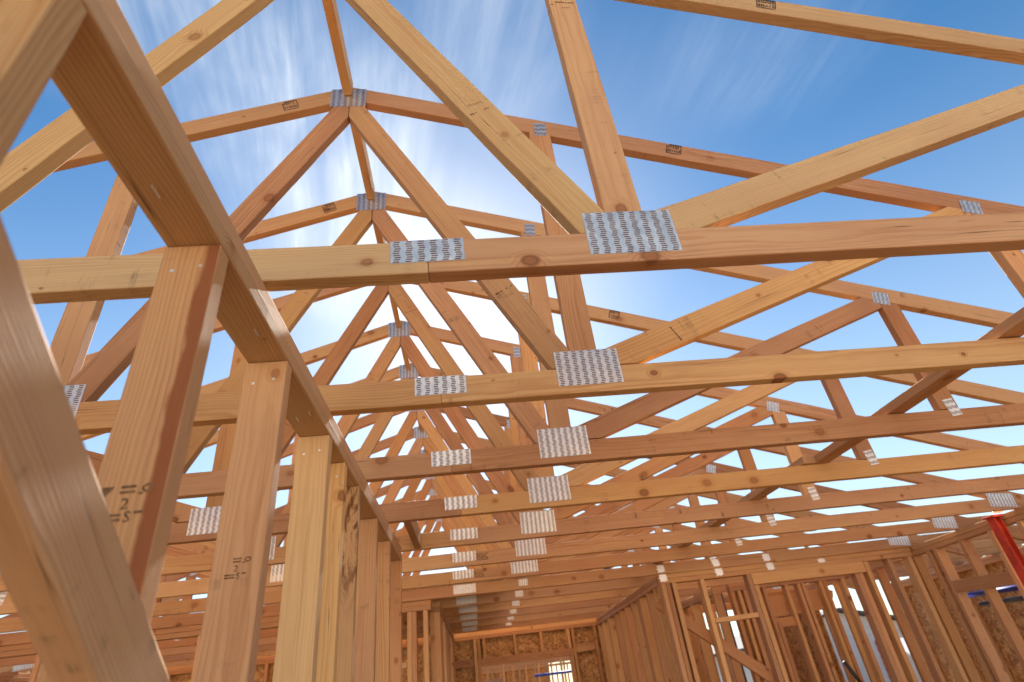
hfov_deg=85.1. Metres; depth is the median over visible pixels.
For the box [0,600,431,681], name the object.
stud wall
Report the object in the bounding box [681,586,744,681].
stud wall
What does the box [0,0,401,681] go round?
stud wall
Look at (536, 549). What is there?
roof truss
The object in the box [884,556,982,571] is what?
porch joist
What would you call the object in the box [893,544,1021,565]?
porch joist
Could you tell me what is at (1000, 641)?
stud wall
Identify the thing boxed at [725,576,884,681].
stud wall
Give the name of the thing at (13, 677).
stud wall
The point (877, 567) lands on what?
stud wall
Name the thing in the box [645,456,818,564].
lateral brace
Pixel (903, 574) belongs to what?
porch joist
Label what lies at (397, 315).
ridge block
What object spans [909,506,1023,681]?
stud wall
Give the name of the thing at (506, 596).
roof truss
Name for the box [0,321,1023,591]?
roof truss
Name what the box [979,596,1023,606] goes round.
scaffold tube
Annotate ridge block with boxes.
[322,0,352,94]
[350,123,374,199]
[373,224,385,243]
[389,295,401,327]
[401,348,410,369]
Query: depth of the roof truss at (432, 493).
6.37 m
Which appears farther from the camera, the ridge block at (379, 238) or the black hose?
the black hose
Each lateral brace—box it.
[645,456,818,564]
[814,307,1023,463]
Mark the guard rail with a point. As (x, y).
(552, 673)
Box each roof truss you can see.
[0,0,1023,303]
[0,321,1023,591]
[0,363,1023,614]
[0,407,1023,632]
[0,426,964,646]
[0,449,929,646]
[0,475,889,666]
[0,487,854,672]
[29,514,832,673]
[49,88,1023,434]
[81,281,1023,544]
[87,192,1023,498]
[164,519,726,667]
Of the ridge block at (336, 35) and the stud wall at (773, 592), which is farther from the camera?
the stud wall at (773, 592)
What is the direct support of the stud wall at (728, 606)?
on the floor
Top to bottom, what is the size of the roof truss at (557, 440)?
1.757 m
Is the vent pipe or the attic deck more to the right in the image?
the vent pipe
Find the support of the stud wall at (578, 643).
on the floor
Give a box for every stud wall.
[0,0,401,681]
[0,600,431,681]
[0,672,30,681]
[166,638,430,681]
[430,601,455,681]
[454,619,606,681]
[596,577,680,681]
[655,547,968,681]
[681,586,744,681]
[688,603,760,681]
[698,587,826,681]
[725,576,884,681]
[775,558,956,681]
[891,545,1023,681]
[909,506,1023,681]
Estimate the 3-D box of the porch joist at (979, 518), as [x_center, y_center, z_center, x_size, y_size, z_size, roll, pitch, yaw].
[4.877,1.469,4.803,2.171,0.090,0.039,-4,-32,-6]
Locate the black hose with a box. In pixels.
[842,660,861,681]
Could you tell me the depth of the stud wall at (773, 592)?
6.69 m
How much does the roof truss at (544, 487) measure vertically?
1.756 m
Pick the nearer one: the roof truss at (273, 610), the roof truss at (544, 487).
the roof truss at (544, 487)
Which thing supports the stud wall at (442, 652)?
on the floor
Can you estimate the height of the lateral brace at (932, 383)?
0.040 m
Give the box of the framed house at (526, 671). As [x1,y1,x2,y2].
[481,629,569,681]
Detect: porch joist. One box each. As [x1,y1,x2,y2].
[807,568,934,584]
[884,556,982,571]
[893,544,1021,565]
[920,525,1018,539]
[923,538,1023,554]
[968,515,989,520]
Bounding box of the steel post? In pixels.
[982,511,1023,585]
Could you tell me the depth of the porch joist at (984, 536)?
5.23 m
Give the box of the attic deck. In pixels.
[402,579,502,590]
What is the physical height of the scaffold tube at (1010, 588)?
0.079 m
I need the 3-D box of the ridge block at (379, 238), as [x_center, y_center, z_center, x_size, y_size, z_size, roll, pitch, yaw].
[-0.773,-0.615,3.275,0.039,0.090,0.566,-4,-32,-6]
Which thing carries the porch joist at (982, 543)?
on the stud wall at (1000, 641)
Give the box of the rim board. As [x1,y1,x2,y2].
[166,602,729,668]
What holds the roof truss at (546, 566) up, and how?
on the stud wall at (955, 587)
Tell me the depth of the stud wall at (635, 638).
5.76 m
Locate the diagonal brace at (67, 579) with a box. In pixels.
[0,216,170,681]
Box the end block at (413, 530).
[403,521,421,548]
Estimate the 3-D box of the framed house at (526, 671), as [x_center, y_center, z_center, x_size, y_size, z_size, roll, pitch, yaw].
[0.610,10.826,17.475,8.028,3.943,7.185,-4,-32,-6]
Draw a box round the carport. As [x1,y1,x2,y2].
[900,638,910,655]
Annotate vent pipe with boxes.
[721,592,746,681]
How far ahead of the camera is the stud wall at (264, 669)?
7.17 m
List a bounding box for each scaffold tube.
[967,585,1018,597]
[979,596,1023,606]
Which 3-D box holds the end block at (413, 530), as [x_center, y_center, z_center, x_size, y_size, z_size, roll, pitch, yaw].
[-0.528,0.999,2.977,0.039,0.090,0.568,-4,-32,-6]
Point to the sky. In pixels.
(782, 95)
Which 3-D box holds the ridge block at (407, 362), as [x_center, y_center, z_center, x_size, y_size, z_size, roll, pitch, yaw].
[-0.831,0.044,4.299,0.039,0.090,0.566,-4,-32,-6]
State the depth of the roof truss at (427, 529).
6.90 m
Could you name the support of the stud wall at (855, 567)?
on the floor
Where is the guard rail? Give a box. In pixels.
[535,670,571,676]
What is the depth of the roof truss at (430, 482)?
5.89 m
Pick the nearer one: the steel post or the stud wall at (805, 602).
the steel post
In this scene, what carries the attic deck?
on the roof truss at (273, 610)
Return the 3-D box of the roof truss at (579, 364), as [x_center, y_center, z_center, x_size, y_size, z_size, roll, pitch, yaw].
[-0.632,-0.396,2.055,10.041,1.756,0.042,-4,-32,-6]
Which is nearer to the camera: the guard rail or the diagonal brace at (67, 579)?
the diagonal brace at (67, 579)
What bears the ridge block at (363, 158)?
attached to the roof truss at (579, 364)
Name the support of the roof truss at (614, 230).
on the stud wall at (340, 612)
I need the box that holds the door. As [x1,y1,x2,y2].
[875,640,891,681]
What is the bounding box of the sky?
[0,0,1023,681]

